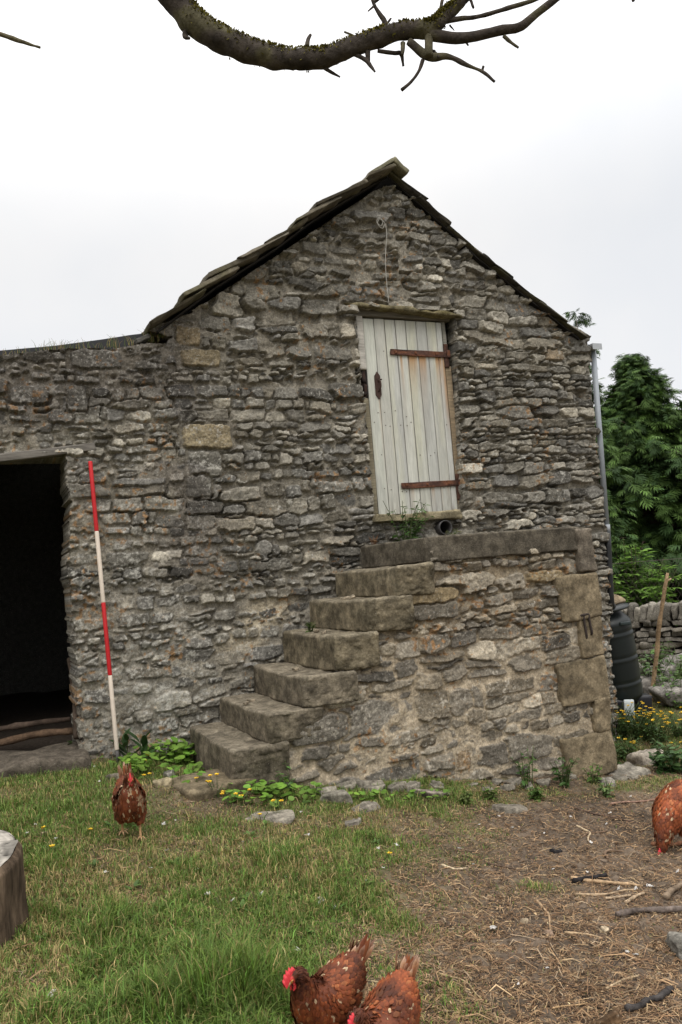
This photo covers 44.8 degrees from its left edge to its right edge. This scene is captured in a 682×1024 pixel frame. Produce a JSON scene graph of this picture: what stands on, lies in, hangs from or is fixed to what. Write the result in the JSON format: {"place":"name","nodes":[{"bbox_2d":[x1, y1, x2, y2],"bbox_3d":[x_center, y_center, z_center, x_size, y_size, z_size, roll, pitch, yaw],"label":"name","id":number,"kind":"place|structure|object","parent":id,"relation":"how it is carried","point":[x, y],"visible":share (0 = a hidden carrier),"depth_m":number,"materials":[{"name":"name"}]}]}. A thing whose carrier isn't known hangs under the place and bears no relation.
{"place":"outdoors","nodes":[
{"label":"outdoors","id":0,"kind":"place"},
{"bbox_2d":[0,0,634,91],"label":"bare tree","id":1,"kind":"object","parent":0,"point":[194,20],"visible":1,"depth_m":2.43,"materials":[{"name":"brown plant"}]},
{"bbox_2d":[0,701,681,1023],"bbox_3d":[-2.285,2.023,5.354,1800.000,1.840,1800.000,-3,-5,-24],"label":"ground","id":2,"kind":"structure","parent":0,"point":[580,865],"depth_m":3.96,"materials":[{"name":"soil"}]},
{"bbox_2d":[0,830,28,949],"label":"log stump","id":3,"kind":"object","parent":2,"relation":"on","point":[14,913],"visible":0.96,"depth_m":3.06,"materials":[{"name":"wood"}]},
{"bbox_2d":[0,334,203,777],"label":"stone outbuilding","id":4,"kind":"structure","parent":2,"relation":"on","point":[68,414],"depth_m":5.93,"materials":[{"name":"stone"}]},
{"bbox_2d":[0,717,70,731],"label":"branch piece","id":5,"kind":"object","parent":4,"relation":"attached to","point":[16,725],"visible":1,"depth_m":5.86,"materials":[{"name":"brown plant"}]},
{"bbox_2d":[0,727,72,745],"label":"branch piece","id":6,"kind":"object","parent":4,"relation":"attached to","point":[14,739],"visible":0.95,"depth_m":5.81,"materials":[{"name":"brown plant"}]},
{"bbox_2d":[67,657,78,739],"bbox_3d":[-1.929,1.335,5.971,0.057,0.538,0.529,-3,-5,-21],"label":"branch piece","id":7,"kind":"object","parent":4,"relation":"attached to","point":[75,731],"visible":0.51,"depth_m":5.83,"materials":[{"name":"brown plant"}]},
{"bbox_2d":[107,336,121,348],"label":"grass tuft","id":8,"kind":"object","parent":4,"relation":"on","point":[112,342],"visible":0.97,"depth_m":6.05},
{"bbox_2d":[88,461,118,763],"bbox_3d":[-1.633,0.676,5.690,0.159,2.092,0.028,-9,-6,43],"label":"ranging pole","id":9,"kind":"object","parent":2,"relation":"on","point":[104,617],"visible":0.95,"depth_m":5.68,"materials":[{"name":"paint"}]},
{"bbox_2d":[105,773,118,780],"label":"stone","id":10,"kind":"object","parent":2,"relation":"on","point":[113,775],"visible":0.29,"depth_m":5.02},
{"bbox_2d":[109,728,140,755],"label":"dock plant","id":11,"kind":"object","parent":2,"relation":"on","point":[125,738],"visible":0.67,"depth_m":5.68,"materials":[{"name":"green plant"}]},
{"bbox_2d":[111,762,146,840],"bbox_3d":[-1.054,1.439,4.105,0.172,0.348,0.308,-3,-5,-21],"label":"hen","id":12,"kind":"object","parent":2,"relation":"on","point":[129,802],"visible":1,"depth_m":4.03,"materials":[{"name":"brown"}]},
{"bbox_2d":[124,730,158,758],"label":"dock plant","id":13,"kind":"object","parent":2,"relation":"on","point":[143,741],"visible":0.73,"depth_m":5.57,"materials":[{"name":"green plant"}]},
{"bbox_2d":[152,777,171,787],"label":"stone","id":14,"kind":"object","parent":2,"relation":"on","point":[165,781],"visible":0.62,"depth_m":4.88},
{"bbox_2d":[163,769,175,776],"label":"stone","id":15,"kind":"object","parent":2,"relation":"on","point":[168,773],"visible":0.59,"depth_m":5.24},
{"bbox_2d":[97,737,253,791],"bbox_3d":[-1.101,1.652,5.296,0.854,0.258,1.113,-3,-5,-24],"label":"creeping plant","id":16,"kind":"object","parent":2,"relation":"on","point":[183,753],"visible":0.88,"depth_m":5.49,"materials":[{"name":"green plant"}]},
{"bbox_2d":[172,769,254,801],"bbox_3d":[-0.798,1.651,4.974,0.405,0.126,0.499,-9,-6,43],"label":"rock","id":17,"kind":"object","parent":2,"relation":"on","point":[199,790],"visible":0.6,"depth_m":4.86,"materials":[{"name":"stone"}]},
{"bbox_2d":[205,773,222,799],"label":"buttercup plant","id":18,"kind":"object","parent":2,"relation":"on","point":[211,781],"visible":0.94,"depth_m":4.79,"materials":[{"name":"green plant"}]},
{"bbox_2d":[220,789,237,806],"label":"buttercup plant","id":19,"kind":"object","parent":2,"relation":"on","point":[223,791],"visible":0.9,"depth_m":4.68,"materials":[{"name":"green plant"}]},
{"bbox_2d":[245,809,294,824],"bbox_3d":[-0.376,1.672,4.510,0.276,0.061,0.193,-5,-5,5],"label":"stone","id":20,"kind":"object","parent":2,"relation":"on","point":[286,816],"visible":0.78,"depth_m":4.47,"materials":[{"name":"stone"}]},
{"bbox_2d":[219,778,322,808],"bbox_3d":[-0.455,1.657,4.945,0.645,0.161,0.629,-3,-5,-24],"label":"creeping plant","id":21,"kind":"object","parent":2,"relation":"on","point":[269,787],"visible":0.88,"depth_m":4.83,"materials":[{"name":"green plant"}]},
{"bbox_2d":[275,760,295,792],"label":"weed plant","id":22,"kind":"object","parent":2,"relation":"on","point":[290,782],"visible":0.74,"depth_m":5.00,"materials":[{"name":"green plant"}]},
{"bbox_2d":[315,786,336,794],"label":"loose stone","id":23,"kind":"object","parent":2,"relation":"on","point":[327,788],"visible":0.38,"depth_m":5.02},
{"bbox_2d":[282,934,374,1023],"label":"hen","id":24,"kind":"object","parent":2,"relation":"on","point":[331,991],"visible":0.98,"depth_m":2.40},
{"bbox_2d":[320,789,352,803],"bbox_3d":[-0.036,1.694,4.870,0.204,0.095,0.126,-4,-5,-10],"label":"stone","id":25,"kind":"object","parent":2,"relation":"on","point":[341,795],"visible":0.68,"depth_m":4.83,"materials":[{"name":"stone"}]},
{"bbox_2d":[0,704,681,1023],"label":"grass","id":26,"kind":"structure","parent":2,"relation":"on","point":[205,976],"depth_m":3.35,"materials":[{"name":"plant"}]},
{"bbox_2d":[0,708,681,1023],"bbox_3d":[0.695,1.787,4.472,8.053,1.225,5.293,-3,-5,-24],"label":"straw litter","id":27,"kind":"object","parent":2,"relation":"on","point":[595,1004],"visible":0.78,"depth_m":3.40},
{"bbox_2d":[615,905,681,917],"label":"stick","id":28,"kind":"object","parent":27,"relation":"on","point":[649,909],"visible":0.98,"depth_m":3.64,"materials":[{"name":"wood"}]},
{"bbox_2d":[335,779,355,790],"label":"loose stone","id":29,"kind":"object","parent":2,"relation":"on","point":[351,784],"visible":0.62,"depth_m":5.14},
{"bbox_2d":[345,817,360,826],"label":"stone","id":30,"kind":"object","parent":2,"relation":"on","point":[352,822],"visible":0.81,"depth_m":4.45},
{"bbox_2d":[355,780,370,788],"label":"loose stone","id":31,"kind":"object","parent":2,"relation":"on","point":[362,783],"visible":0.47,"depth_m":5.21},
{"bbox_2d":[351,801,380,813],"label":"stone","id":32,"kind":"object","parent":2,"relation":"on","point":[369,807],"visible":0.76,"depth_m":4.73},
{"bbox_2d":[363,784,385,791],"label":"loose stone","id":33,"kind":"object","parent":2,"relation":"on","point":[370,787],"visible":0.61,"depth_m":5.13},
{"bbox_2d":[141,157,618,741],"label":"stone barn","id":34,"kind":"structure","parent":2,"relation":"on","point":[325,393],"depth_m":6.78,"materials":[{"name":"stone"}]},
{"bbox_2d":[376,217,388,303],"bbox_3d":[0.366,-2.109,6.941,0.089,0.750,0.006,-3,-5,-24],"label":"cord","id":35,"kind":"object","parent":34,"relation":"hanging from","point":[385,251],"visible":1,"depth_m":6.95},
{"bbox_2d":[362,318,460,513],"bbox_3d":[0.622,-0.820,7.038,0.812,1.670,0.089,-3,-5,-24],"label":"door","id":36,"kind":"structure","parent":34,"relation":"in","point":[407,396],"depth_m":7.03,"materials":[{"name":"paint"}]},
{"bbox_2d":[347,953,421,1023],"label":"hen","id":37,"kind":"object","parent":2,"relation":"on","point":[393,997],"visible":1,"depth_m":2.34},
{"bbox_2d":[387,782,403,793],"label":"loose stone","id":38,"kind":"object","parent":2,"relation":"on","point":[395,786],"visible":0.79,"depth_m":5.12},
{"bbox_2d":[348,788,450,800],"bbox_3d":[0.343,1.728,5.003,0.795,0.161,0.219,-3,-5,-18],"label":"creeping plant","id":39,"kind":"object","parent":2,"relation":"on","point":[383,791],"visible":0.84,"depth_m":4.99,"materials":[{"name":"green plant"}]},
{"bbox_2d":[190,527,616,789],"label":"stone staircase","id":40,"kind":"structure","parent":2,"relation":"on","point":[471,656],"depth_m":5.71,"materials":[{"name":"stone"}]},
{"bbox_2d":[305,622,316,632],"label":"fern","id":41,"kind":"object","parent":40,"relation":"on","point":[309,628],"visible":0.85,"depth_m":6.00,"materials":[{"name":"green plant"}]},
{"bbox_2d":[383,499,433,541],"bbox_3d":[0.568,0.086,6.686,0.365,0.371,0.420,-6,-5,14],"label":"weed plant","id":42,"kind":"object","parent":40,"relation":"on","point":[414,535],"visible":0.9,"depth_m":6.64,"materials":[{"name":"green plant"}]},
{"bbox_2d":[401,781,420,792],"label":"loose stone","id":43,"kind":"object","parent":2,"relation":"on","point":[411,785],"visible":0.63,"depth_m":5.16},
{"bbox_2d":[414,788,449,798],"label":"stone","id":44,"kind":"object","parent":2,"relation":"on","point":[428,792],"visible":0.64,"depth_m":5.07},
{"bbox_2d":[458,791,472,805],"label":"weed plant","id":45,"kind":"object","parent":2,"relation":"on","point":[465,797],"visible":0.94,"depth_m":5.07,"materials":[{"name":"green plant"}]},
{"bbox_2d":[481,782,500,801],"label":"weed plant","id":46,"kind":"object","parent":2,"relation":"on","point":[488,794],"visible":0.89,"depth_m":5.25,"materials":[{"name":"green plant"}]},
{"bbox_2d":[492,778,503,784],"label":"loose stone","id":47,"kind":"object","parent":2,"relation":"on","point":[495,781],"visible":0.96,"depth_m":5.60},
{"bbox_2d":[487,862,519,870],"bbox_3d":[0.800,1.746,4.072,0.157,0.041,0.012,-6,-5,12],"label":"stick","id":48,"kind":"object","parent":2,"relation":"on","point":[494,864],"visible":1,"depth_m":4.07,"materials":[{"name":"wood"}]},
{"bbox_2d":[500,784,514,790],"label":"loose stone","id":49,"kind":"object","parent":2,"relation":"on","point":[506,787],"visible":0.93,"depth_m":5.47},
{"bbox_2d":[491,803,527,813],"bbox_3d":[1.035,1.819,5.043,0.230,0.091,0.143,-3,-5,-24],"label":"stone","id":50,"kind":"object","parent":2,"relation":"on","point":[511,808],"visible":0.84,"depth_m":5.00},
{"bbox_2d":[502,777,518,783],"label":"loose stone","id":51,"kind":"object","parent":2,"relation":"on","point":[510,781],"visible":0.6,"depth_m":5.61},
{"bbox_2d":[503,777,521,786],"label":"loose stone","id":52,"kind":"object","parent":2,"relation":"on","point":[519,779],"visible":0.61,"depth_m":5.60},
{"bbox_2d":[510,747,537,788],"bbox_3d":[1.234,1.730,5.559,0.199,0.298,0.277,-4,-5,-11],"label":"weed plant","id":53,"kind":"object","parent":2,"relation":"on","point":[524,781],"visible":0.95,"depth_m":5.53,"materials":[{"name":"green plant"}]},
{"bbox_2d":[527,786,544,801],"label":"weed plant","id":54,"kind":"object","parent":2,"relation":"on","point":[536,794],"visible":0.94,"depth_m":5.30,"materials":[{"name":"green plant"}]},
{"bbox_2d":[536,778,550,786],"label":"loose stone","id":55,"kind":"object","parent":2,"relation":"on","point":[544,782],"visible":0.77,"depth_m":5.64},
{"bbox_2d":[536,899,551,936],"bbox_3d":[0.868,1.722,3.502,0.045,0.029,0.343,-5,-5,6],"label":"stick","id":56,"kind":"object","parent":2,"relation":"on","point":[548,914],"visible":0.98,"depth_m":3.54,"materials":[{"name":"wood"}]},
{"bbox_2d":[549,848,561,853],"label":"stone","id":57,"kind":"object","parent":2,"relation":"on","point":[555,850],"visible":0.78,"depth_m":4.35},
{"bbox_2d":[550,757,579,788],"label":"weed plant","id":58,"kind":"object","parent":2,"relation":"on","point":[564,781],"visible":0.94,"depth_m":5.63,"materials":[{"name":"green plant"}]},
{"bbox_2d":[552,1002,587,1008],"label":"stick","id":59,"kind":"object","parent":2,"relation":"on","point":[555,1007],"visible":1,"depth_m":2.87,"materials":[{"name":"wood"}]},
{"bbox_2d":[564,931,599,937],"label":"stick","id":60,"kind":"object","parent":2,"relation":"on","point":[565,932],"visible":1,"depth_m":3.39,"materials":[{"name":"wood"}]},
{"bbox_2d":[572,873,607,883],"bbox_3d":[1.204,1.774,4.010,0.201,0.038,0.040,-3,-5,-24],"label":"stick","id":61,"kind":"object","parent":2,"relation":"on","point":[579,879],"visible":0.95,"depth_m":4.01,"materials":[{"name":"wood"}]},
{"bbox_2d":[582,763,601,783],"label":"weed plant","id":62,"kind":"object","parent":2,"relation":"on","point":[593,778],"visible":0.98,"depth_m":5.78,"materials":[{"name":"green plant"}]},
{"bbox_2d":[562,308,645,597],"bbox_3d":[3.615,-0.429,11.865,1.228,5.137,1.505,-3,-5,-24],"label":"conifer tree","id":63,"kind":"object","parent":2,"relation":"on","point":[613,475],"visible":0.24,"depth_m":11.57,"materials":[{"name":"green plant"}]},
{"bbox_2d":[600,925,609,933],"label":"stone","id":64,"kind":"object","parent":2,"relation":"on","point":[605,929],"visible":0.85,"depth_m":3.44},
{"bbox_2d":[596,779,614,798],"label":"weed plant","id":65,"kind":"object","parent":2,"relation":"on","point":[606,790],"visible":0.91,"depth_m":5.47,"materials":[{"name":"green plant"}]},
{"bbox_2d":[573,888,637,895],"bbox_3d":[1.229,1.760,3.835,0.330,0.045,0.015,-3,-5,-15],"label":"stick","id":66,"kind":"object","parent":2,"relation":"on","point":[592,894],"visible":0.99,"depth_m":3.82,"materials":[{"name":"wood"}]},
{"bbox_2d":[596,777,615,786],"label":"stone","id":67,"kind":"object","parent":2,"relation":"on","point":[608,780],"visible":0.56,"depth_m":5.78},
{"bbox_2d":[590,1008,622,1023],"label":"stone","id":68,"kind":"object","parent":2,"relation":"on","point":[613,1016],"visible":0.99,"depth_m":2.77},
{"bbox_2d":[571,876,642,886],"bbox_3d":[1.270,1.769,3.958,0.331,0.038,0.020,-6,-5,20],"label":"stick","id":69,"kind":"object","parent":2,"relation":"on","point":[608,882],"visible":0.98,"depth_m":3.95,"materials":[{"name":"wood"}]},
{"bbox_2d":[603,849,621,858],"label":"stick","id":70,"kind":"object","parent":2,"relation":"on","point":[606,851],"visible":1,"depth_m":4.33,"materials":[{"name":"wood"}]},
{"bbox_2d":[574,807,651,826],"bbox_3d":[1.664,1.841,4.987,0.523,0.070,0.024,-8,-6,37],"label":"stick","id":71,"kind":"object","parent":2,"relation":"on","point":[612,817],"visible":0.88,"depth_m":5.00,"materials":[{"name":"wood"}]},
{"bbox_2d":[605,894,630,899],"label":"stick","id":72,"kind":"object","parent":2,"relation":"on","point":[616,897],"visible":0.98,"depth_m":3.79,"materials":[{"name":"wood"}]},
{"bbox_2d":[610,775,627,780],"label":"loose stone","id":73,"kind":"object","parent":2,"relation":"on","point":[624,778],"visible":0.64,"depth_m":5.92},
{"bbox_2d":[605,974,638,988],"bbox_3d":[1.034,1.728,3.047,0.184,0.020,0.018,-2,-5,-34],"label":"stick","id":74,"kind":"object","parent":2,"relation":"on","point":[617,982],"visible":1,"depth_m":3.04,"materials":[{"name":"wood"}]},
{"bbox_2d":[614,735,634,764],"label":"buttercup plant","id":75,"kind":"object","parent":2,"relation":"on","point":[620,749],"visible":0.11,"depth_m":6.58,"materials":[{"name":"green plant"}]},
{"bbox_2d":[611,701,642,740],"bbox_3d":[2.465,1.906,7.522,0.457,0.371,0.574,-8,-6,38],"label":"buttercup plant","id":76,"kind":"object","parent":2,"relation":"on","point":[624,733],"visible":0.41,"depth_m":7.45,"materials":[{"name":"green plant"}]},
{"bbox_2d":[623,699,634,725],"bbox_3d":[2.633,1.845,7.550,0.103,0.263,0.026,-5,-5,-1],"label":"white panel","id":77,"kind":"object","parent":2,"relation":"on","point":[627,702],"visible":0.49,"depth_m":7.54,"materials":[{"name":"paint"}]},
{"bbox_2d":[608,762,650,776],"bbox_3d":[2.107,1.946,6.128,0.368,0.117,0.246,0,-6,-43],"label":"stone","id":78,"kind":"object","parent":2,"relation":"on","point":[628,768],"visible":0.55,"depth_m":6.13,"materials":[{"name":"stone"}]},
{"bbox_2d":[613,734,646,760],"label":"buttercup plant","id":79,"kind":"object","parent":2,"relation":"on","point":[623,755],"visible":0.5,"depth_m":6.79,"materials":[{"name":"green plant"}]},
{"bbox_2d":[610,603,652,732],"bbox_3d":[2.620,1.472,7.882,0.610,1.204,0.533,-3,-5,-24],"label":"water barrel","id":80,"kind":"object","parent":2,"relation":"on","point":[627,681],"visible":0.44,"depth_m":7.69,"materials":[{"name":"plastic"}]},
{"bbox_2d":[614,594,625,604],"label":"lid stone","id":81,"kind":"object","parent":80,"relation":"on","point":[618,599],"visible":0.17,"depth_m":7.89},
{"bbox_2d":[608,799,654,804],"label":"stick","id":82,"kind":"object","parent":2,"relation":"on","point":[619,802],"visible":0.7,"depth_m":5.38,"materials":[{"name":"wood"}]},
{"bbox_2d":[624,892,644,903],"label":"stick","id":83,"kind":"object","parent":2,"relation":"on","point":[631,898],"visible":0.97,"depth_m":3.78,"materials":[{"name":"wood"}]},
{"bbox_2d":[594,352,681,625],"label":"conifer tree","id":84,"kind":"object","parent":2,"relation":"on","point":[642,417],"visible":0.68,"depth_m":12.76,"materials":[{"name":"green plant"}]},
{"bbox_2d":[613,702,666,742],"bbox_3d":[2.671,1.895,7.412,0.516,0.330,0.505,-7,-5,31],"label":"buttercup plant","id":85,"kind":"object","parent":2,"relation":"on","point":[633,730],"visible":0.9,"depth_m":7.34,"materials":[{"name":"green plant"}]},
{"bbox_2d":[626,749,662,765],"bbox_3d":[2.437,1.995,6.601,0.299,0.197,0.215,-3,-5,-24],"label":"stone","id":86,"kind":"object","parent":2,"relation":"on","point":[640,757],"visible":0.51,"depth_m":6.51,"materials":[{"name":"stone"}]},
{"bbox_2d":[611,538,681,626],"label":"elder bush","id":87,"kind":"object","parent":2,"relation":"on","point":[648,590],"visible":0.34,"depth_m":11.12,"materials":[{"name":"green plant"}]},
{"bbox_2d":[612,558,681,603],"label":"wire netting","id":88,"kind":"object","parent":2,"relation":"on","point":[647,576],"visible":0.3,"depth_m":10.54,"materials":[{"name":"green metal"}]},
{"bbox_2d":[624,985,673,1012],"bbox_3d":[1.102,1.725,2.929,0.277,0.049,0.042,-1,-6,-36],"label":"stick","id":89,"kind":"object","parent":2,"relation":"on","point":[659,996],"visible":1,"depth_m":2.91,"materials":[{"name":"wood"}]},
{"bbox_2d":[621,601,681,665],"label":"drystone wall","id":90,"kind":"structure","parent":2,"relation":"on","point":[644,618],"depth_m":9.94,"materials":[{"name":"stone"}]},
{"bbox_2d":[627,707,681,743],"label":"buttercup plant","id":91,"kind":"object","parent":2,"relation":"on","point":[659,733],"visible":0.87,"depth_m":7.21,"materials":[{"name":"green plant"}]},
{"bbox_2d":[638,643,674,675],"bbox_3d":[3.278,1.688,8.795,0.394,0.540,0.572,-4,-5,-3],"label":"nettle plant","id":92,"kind":"object","parent":2,"relation":"on","point":[645,667],"visible":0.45,"depth_m":8.70,"materials":[{"name":"green plant"}]},
{"bbox_2d":[640,669,672,697],"bbox_3d":[3.292,1.845,8.690,0.414,0.357,0.365,-3,-5,-24],"label":"tumbled stone","id":93,"kind":"object","parent":2,"relation":"on","point":[646,682],"visible":0.2,"depth_m":8.60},
{"bbox_2d":[640,663,676,679],"bbox_3d":[3.486,1.820,8.983,0.418,0.341,0.343,-3,-5,-24],"label":"tumbled stone","id":94,"kind":"object","parent":2,"relation":"on","point":[672,667],"visible":0.17,"depth_m":8.93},
{"bbox_2d":[648,751,672,774],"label":"nettle plant","id":95,"kind":"object","parent":2,"relation":"on","point":[656,762],"visible":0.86,"depth_m":6.22,"materials":[{"name":"green plant"}]},
{"bbox_2d":[639,640,681,678],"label":"nettle plant","id":96,"kind":"object","parent":2,"relation":"on","point":[678,668],"visible":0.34,"depth_m":8.98,"materials":[{"name":"green plant"}]},
{"bbox_2d":[650,573,671,700],"bbox_3d":[3.285,1.332,8.534,0.370,1.391,0.070,-8,-5,35],"label":"wooden stake","id":97,"kind":"object","parent":2,"relation":"on","point":[658,636],"visible":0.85,"depth_m":8.52,"materials":[{"name":"brown wood"}]},
{"bbox_2d":[644,490,681,601],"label":"conifer tree","id":98,"kind":"object","parent":2,"relation":"on","point":[679,600],"visible":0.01,"depth_m":13.42,"materials":[{"name":"green plant"}]},
{"bbox_2d":[648,679,681,706],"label":"tumbled stone","id":99,"kind":"object","parent":2,"relation":"on","point":[658,693],"visible":0.91,"depth_m":8.19,"materials":[{"name":"stone"}]},
{"bbox_2d":[648,661,681,685],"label":"nettle plant","id":100,"kind":"object","parent":2,"relation":"on","point":[671,673],"visible":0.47,"depth_m":8.54,"materials":[{"name":"green plant"}]},
{"bbox_2d":[649,736,681,774],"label":"nettle plant","id":101,"kind":"object","parent":2,"relation":"on","point":[675,767],"visible":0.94,"depth_m":6.17,"materials":[{"name":"green plant"}]},
{"bbox_2d":[650,738,681,760],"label":"buttercup plant","id":102,"kind":"object","parent":2,"relation":"on","point":[665,745],"visible":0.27,"depth_m":6.72,"materials":[{"name":"green plant"}]},
{"bbox_2d":[651,779,681,854],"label":"hen","id":103,"kind":"object","parent":2,"relation":"on","point":[666,810],"visible":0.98,"depth_m":4.45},
{"bbox_2d":[651,841,681,846],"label":"stick","id":104,"kind":"object","parent":2,"relation":"on","point":[678,843],"visible":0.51,"depth_m":4.56,"materials":[{"name":"wood"}]},
{"bbox_2d":[659,708,681,737],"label":"buttercup plant","id":105,"kind":"object","parent":2,"relation":"on","point":[678,733],"visible":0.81,"depth_m":7.34,"materials":[{"name":"green plant"}]},
{"bbox_2d":[659,676,681,708],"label":"nettle plant","id":106,"kind":"object","parent":2,"relation":"on","point":[679,705],"visible":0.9,"depth_m":8.16,"materials":[{"name":"green plant"}]},
{"bbox_2d":[659,653,681,667],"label":"tumbled stone","id":107,"kind":"object","parent":2,"relation":"on","point":[674,659],"visible":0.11,"depth_m":9.23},
{"bbox_2d":[662,880,681,899],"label":"stick","id":108,"kind":"object","parent":2,"relation":"on","point":[668,893],"visible":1,"depth_m":3.82,"materials":[{"name":"wood"}]},
{"bbox_2d":[665,931,681,961],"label":"stone","id":109,"kind":"object","parent":2,"relation":"on","point":[673,940],"visible":0.73,"depth_m":3.29,"materials":[{"name":"stone"}]},
{"bbox_2d":[0,0,681,408],"label":"sky","id":110,"kind":"structure","parent":0,"point":[139,160],"materials":[{"name":"white"}]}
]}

